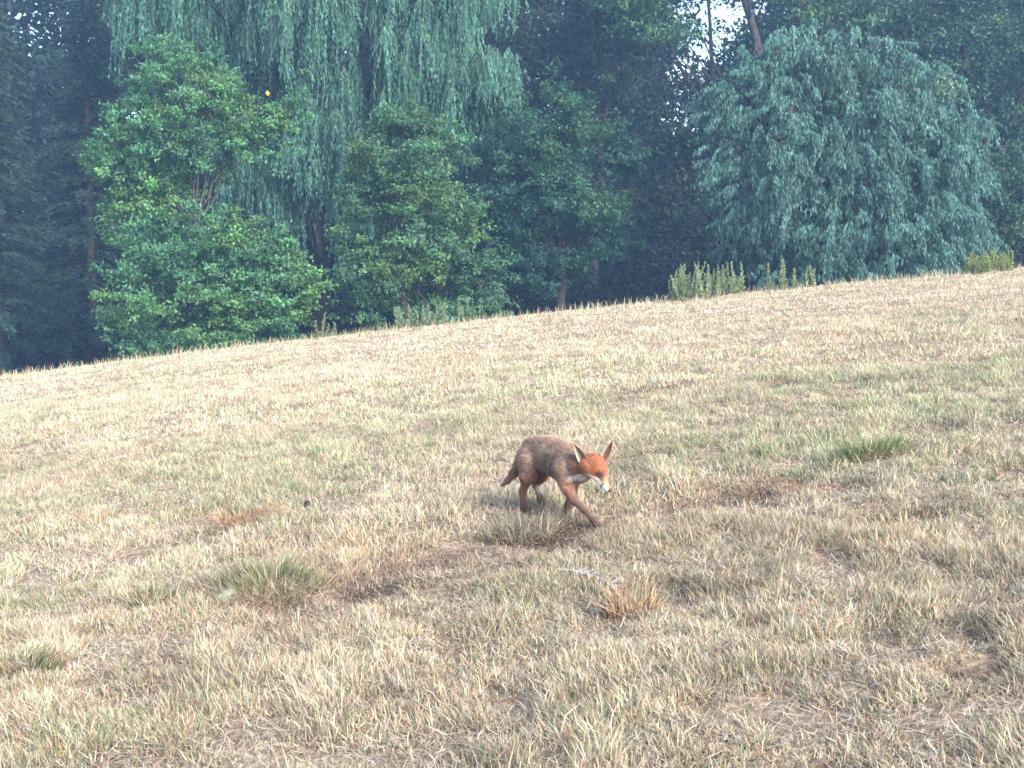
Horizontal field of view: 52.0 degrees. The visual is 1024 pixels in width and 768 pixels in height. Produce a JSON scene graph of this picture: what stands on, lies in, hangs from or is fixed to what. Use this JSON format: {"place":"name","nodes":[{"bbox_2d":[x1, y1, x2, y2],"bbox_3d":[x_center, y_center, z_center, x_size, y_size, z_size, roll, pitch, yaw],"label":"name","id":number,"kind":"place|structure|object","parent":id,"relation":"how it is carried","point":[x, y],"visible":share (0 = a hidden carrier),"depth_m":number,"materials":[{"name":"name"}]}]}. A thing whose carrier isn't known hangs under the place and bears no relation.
{"place":"outdoors","nodes":[
{"label":"outdoors","id":0,"kind":"place"},
{"bbox_2d":[0,262,1023,767],"bbox_3d":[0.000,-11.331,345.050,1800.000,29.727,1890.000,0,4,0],"label":"ground","id":1,"kind":"structure","parent":0,"point":[130,552],"depth_m":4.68,"materials":[{"name":"beige plant"}]},
{"bbox_2d":[0,626,83,682],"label":"grass tuft","id":2,"kind":"object","parent":1,"relation":"on","point":[36,658],"visible":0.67,"depth_m":3.26,"materials":[{"name":"plant"}]},
{"bbox_2d":[0,2,85,375],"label":"spruce tree","id":3,"kind":"object","parent":1,"relation":"on","point":[22,304],"visible":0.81,"depth_m":35.67,"materials":[{"name":"green plant"}]},
{"bbox_2d":[0,144,86,373],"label":"spruce tree","id":4,"kind":"object","parent":1,"relation":"on","point":[43,188],"visible":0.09,"depth_m":43.47,"materials":[{"name":"green plant"}]},
{"bbox_2d":[18,0,142,371],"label":"spruce tree","id":5,"kind":"object","parent":1,"relation":"on","point":[88,283],"visible":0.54,"depth_m":39.18,"materials":[{"name":"green plant"}]},
{"bbox_2d":[0,0,242,354],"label":"woodland tree","id":6,"kind":"object","parent":1,"relation":"on","point":[50,70],"visible":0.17,"depth_m":48.28,"materials":[{"name":"green plant"}]},
{"bbox_2d":[106,566,202,613],"bbox_3d":[-1.306,0.744,3.800,0.363,0.168,0.363,3,5,39],"label":"grass tuft","id":7,"kind":"object","parent":1,"relation":"on","point":[140,597],"visible":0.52,"depth_m":3.81,"materials":[{"name":"plant"}]},
{"bbox_2d":[71,26,317,350],"bbox_3d":[-9.287,-5.385,30.493,7.139,10.000,4.042,0,4,0],"label":"maple tree","id":8,"kind":"object","parent":1,"relation":"on","point":[124,158],"visible":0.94,"depth_m":30.22,"materials":[{"name":"green plant"}]},
{"bbox_2d":[82,197,338,358],"bbox_3d":[-8.479,-2.794,29.340,6.281,4.868,4.753,-3,5,-32],"label":"maple bush","id":9,"kind":"object","parent":1,"relation":"on","point":[254,252],"visible":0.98,"depth_m":28.83,"materials":[{"name":"green plant"}]},
{"bbox_2d":[213,588,241,606],"bbox_3d":[-1.018,0.772,3.760,0.112,0.075,0.106,3,5,34],"label":"field stone","id":10,"kind":"object","parent":1,"relation":"on","point":[223,594],"visible":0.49,"depth_m":3.73,"materials":[{"name":"stone"}]},
{"bbox_2d":[46,0,438,302],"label":"woodland tree","id":11,"kind":"object","parent":1,"relation":"on","point":[309,236],"visible":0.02,"depth_m":50.65,"materials":[{"name":"green plant"}]},
{"bbox_2d":[201,499,300,533],"bbox_3d":[-1.282,0.632,5.071,0.555,0.180,0.411,0,4,0],"label":"grass tuft","id":12,"kind":"object","parent":1,"relation":"on","point":[238,517],"visible":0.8,"depth_m":5.05,"materials":[{"name":"beige plant"}]},
{"bbox_2d":[193,544,348,609],"bbox_3d":[-0.880,0.681,3.830,0.600,0.221,0.525,0,4,0],"label":"grass tuft","id":13,"kind":"object","parent":1,"relation":"on","point":[284,573],"visible":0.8,"depth_m":3.84,"materials":[{"name":"plant"}]},
{"bbox_2d":[304,500,311,510],"bbox_3d":[-1.023,0.610,5.258,0.039,0.055,0.029,0,4,0],"label":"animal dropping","id":14,"kind":"object","parent":1,"relation":"on","point":[306,502],"visible":0.56,"depth_m":5.25,"materials":[{"name":"grey"}]},
{"bbox_2d":[99,0,528,337],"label":"weeping willow","id":15,"kind":"object","parent":1,"relation":"on","point":[339,107],"visible":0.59,"depth_m":35.46,"materials":[{"name":"green plant"}]},
{"bbox_2d":[313,312,336,338],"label":"weed plant","id":16,"kind":"object","parent":1,"relation":"on","point":[334,330],"visible":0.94,"depth_m":24.25,"materials":[{"name":"green plant"}]},
{"bbox_2d":[314,524,413,552],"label":"grass tuft","id":17,"kind":"object","parent":1,"relation":"on","point":[352,539],"visible":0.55,"depth_m":4.41,"materials":[{"name":"beige plant"}]},
{"bbox_2d":[393,303,440,329],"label":"weed plant","id":18,"kind":"object","parent":1,"relation":"on","point":[399,316],"visible":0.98,"depth_m":24.16,"materials":[{"name":"green plant"}]},
{"bbox_2d":[316,96,526,332],"bbox_3d":[-2.656,-4.659,30.053,5.759,7.154,3.893,2,4,27],"label":"field maple","id":19,"kind":"object","parent":1,"relation":"on","point":[371,277],"visible":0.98,"depth_m":29.84,"materials":[{"name":"green plant"}]},
{"bbox_2d":[288,0,585,304],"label":"woodland tree","id":20,"kind":"object","parent":1,"relation":"on","point":[494,43],"visible":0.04,"depth_m":49.83,"materials":[{"name":"green plant"}]},
{"bbox_2d":[352,0,529,311],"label":"weeping willow","id":21,"kind":"object","parent":1,"relation":"on","point":[478,91],"visible":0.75,"depth_m":33.91,"materials":[{"name":"green plant"}]},
{"bbox_2d":[440,297,472,324],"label":"weed plant","id":22,"kind":"object","parent":1,"relation":"on","point":[443,320],"visible":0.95,"depth_m":24.45,"materials":[{"name":"green plant"}]},
{"bbox_2d":[0,0,1023,353],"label":"woodland","id":23,"kind":"object","parent":1,"relation":"on","point":[56,38],"visible":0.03,"depth_m":54.07,"materials":[{"name":"green plant"}]},
{"bbox_2d":[3,213,1023,374],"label":"undergrowth","id":24,"kind":"object","parent":1,"relation":"on","point":[655,288],"visible":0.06,"depth_m":39.86,"materials":[{"name":"green plant"}]},
{"bbox_2d":[471,498,578,547],"bbox_3d":[0.060,0.570,4.403,0.538,0.188,0.434,0,4,0],"label":"grass tuft","id":25,"kind":"object","parent":1,"relation":"on","point":[516,535],"visible":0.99,"depth_m":4.37,"materials":[{"name":"plant"}]},
{"bbox_2d":[454,56,653,311],"bbox_3d":[1.298,-5.737,32.804,6.224,8.885,4.603,0,4,0],"label":"alder tree","id":26,"kind":"object","parent":1,"relation":"on","point":[582,201],"visible":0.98,"depth_m":32.52,"materials":[{"name":"green plant"}]},
{"bbox_2d":[500,435,612,527],"bbox_3d":[0.168,0.405,4.609,0.195,0.379,0.697,-3,5,-41],"label":"fox","id":27,"kind":"object","parent":1,"relation":"on","point":[570,467],"visible":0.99,"depth_m":4.49,"materials":[{"name":"fur"}]},
{"bbox_2d":[557,567,621,587],"bbox_3d":[0.269,0.646,3.559,0.063,0.040,0.292,-3,5,-40],"label":"feather","id":28,"kind":"object","parent":1,"relation":"on","point":[581,571],"visible":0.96,"depth_m":3.56,"materials":[{"name":"white"}]},
{"bbox_2d":[464,0,723,304],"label":"ash tree","id":29,"kind":"object","parent":1,"relation":"on","point":[643,196],"visible":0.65,"depth_m":42.40,"materials":[{"name":"green plant"}]},
{"bbox_2d":[583,570,679,623],"bbox_3d":[0.378,0.657,3.258,0.360,0.172,0.308,0,4,0],"label":"grass tuft","id":30,"kind":"object","parent":1,"relation":"on","point":[617,606],"visible":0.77,"depth_m":3.24,"materials":[{"name":"beige plant"}]},
{"bbox_2d":[580,383,720,402],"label":"grass tuft","id":31,"kind":"object","parent":1,"relation":"on","point":[642,393],"visible":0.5,"depth_m":8.32,"materials":[{"name":"beige plant"}]},
{"bbox_2d":[574,0,755,283],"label":"oak tree","id":32,"kind":"object","parent":1,"relation":"on","point":[629,11],"visible":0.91,"depth_m":38.70,"materials":[{"name":"green plant"}]},
{"bbox_2d":[640,435,732,456],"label":"grass tuft","id":33,"kind":"object","parent":1,"relation":"on","point":[685,441],"visible":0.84,"depth_m":5.85,"materials":[{"name":"beige plant"}]},
{"bbox_2d":[668,261,711,301],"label":"weed plant","id":34,"kind":"object","parent":1,"relation":"on","point":[682,288],"visible":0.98,"depth_m":24.14,"materials":[{"name":"green plant"}]},
{"bbox_2d":[554,0,882,278],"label":"woodland tree","id":35,"kind":"object","parent":1,"relation":"on","point":[644,79],"visible":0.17,"depth_m":51.76,"materials":[{"name":"green plant"}]},
{"bbox_2d":[706,261,744,295],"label":"weed plant","id":36,"kind":"object","parent":1,"relation":"on","point":[720,285],"visible":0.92,"depth_m":24.16,"materials":[{"name":"green plant"}]},
{"bbox_2d":[736,444,804,459],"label":"grass tuft","id":37,"kind":"object","parent":1,"relation":"on","point":[760,452],"visible":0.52,"depth_m":5.41,"materials":[{"name":"beige plant"}]},
{"bbox_2d":[731,480,811,498],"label":"grass tuft","id":38,"kind":"object","parent":1,"relation":"on","point":[760,488],"visible":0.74,"depth_m":4.68,"materials":[{"name":"beige plant"}]},
{"bbox_2d":[765,256,796,290],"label":"weed plant","id":39,"kind":"object","parent":1,"relation":"on","point":[782,275],"visible":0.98,"depth_m":24.42,"materials":[{"name":"green plant"}]},
{"bbox_2d":[804,264,816,286],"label":"weed plant","id":40,"kind":"object","parent":1,"relation":"on","point":[812,280],"visible":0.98,"depth_m":23.94,"materials":[{"name":"green plant"}]},
{"bbox_2d":[696,0,992,272],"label":"poplar tree","id":41,"kind":"object","parent":1,"relation":"on","point":[870,20],"visible":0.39,"depth_m":39.37,"materials":[{"name":"green plant"}]},
{"bbox_2d":[682,17,1011,293],"bbox_3d":[9.786,-6.209,30.623,9.746,9.293,6.162,0,4,0],"label":"willow tree","id":42,"kind":"object","parent":1,"relation":"on","point":[886,200],"visible":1,"depth_m":30.06,"materials":[{"name":"green plant"}]},
{"bbox_2d":[692,0,1006,264],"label":"woodland tree","id":43,"kind":"object","parent":1,"relation":"on","point":[773,8],"visible":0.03,"depth_m":50.74,"materials":[{"name":"green plant"}]},
{"bbox_2d":[820,425,929,463],"bbox_3d":[1.744,0.294,5.093,0.542,0.201,0.484,0,4,0],"label":"grass tuft","id":44,"kind":"object","parent":1,"relation":"on","point":[860,451],"visible":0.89,"depth_m":5.02,"materials":[{"name":"green plant"}]},
{"bbox_2d":[827,497,992,530],"bbox_3d":[1.490,0.491,3.960,0.629,0.129,0.507,0,4,0],"label":"grass tuft","id":45,"kind":"object","parent":1,"relation":"on","point":[900,516],"visible":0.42,"depth_m":4.02,"materials":[{"name":"beige plant"}]},
{"bbox_2d":[873,0,1023,253],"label":"sycamore tree","id":46,"kind":"object","parent":1,"relation":"on","point":[984,93],"visible":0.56,"depth_m":38.90,"materials":[{"name":"green plant"}]},
{"bbox_2d":[884,0,1023,262],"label":"woodland tree","id":47,"kind":"object","parent":1,"relation":"on","point":[1008,86],"visible":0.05,"depth_m":49.91,"materials":[{"name":"green plant"}]},
{"bbox_2d":[910,411,1000,435],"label":"grass tuft","id":48,"kind":"object","parent":1,"relation":"on","point":[942,432],"visible":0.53,"depth_m":5.55,"materials":[{"name":"beige plant"}]},
{"bbox_2d":[951,126,1023,268],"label":"hazel bush","id":49,"kind":"object","parent":1,"relation":"on","point":[1011,186],"visible":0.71,"depth_m":33.47,"materials":[{"name":"green plant"}]},
{"bbox_2d":[962,250,1014,274],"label":"weed plant","id":50,"kind":"object","parent":1,"relation":"on","point":[973,266],"visible":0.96,"depth_m":24.21,"materials":[{"name":"green plant"}]},
{"bbox_2d":[962,464,1023,482],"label":"grass tuft","id":51,"kind":"object","parent":1,"relation":"on","point":[998,476],"visible":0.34,"depth_m":4.36,"materials":[{"name":"beige plant"}]},
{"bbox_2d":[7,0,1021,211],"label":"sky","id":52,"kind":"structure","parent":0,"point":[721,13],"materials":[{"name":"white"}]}
]}

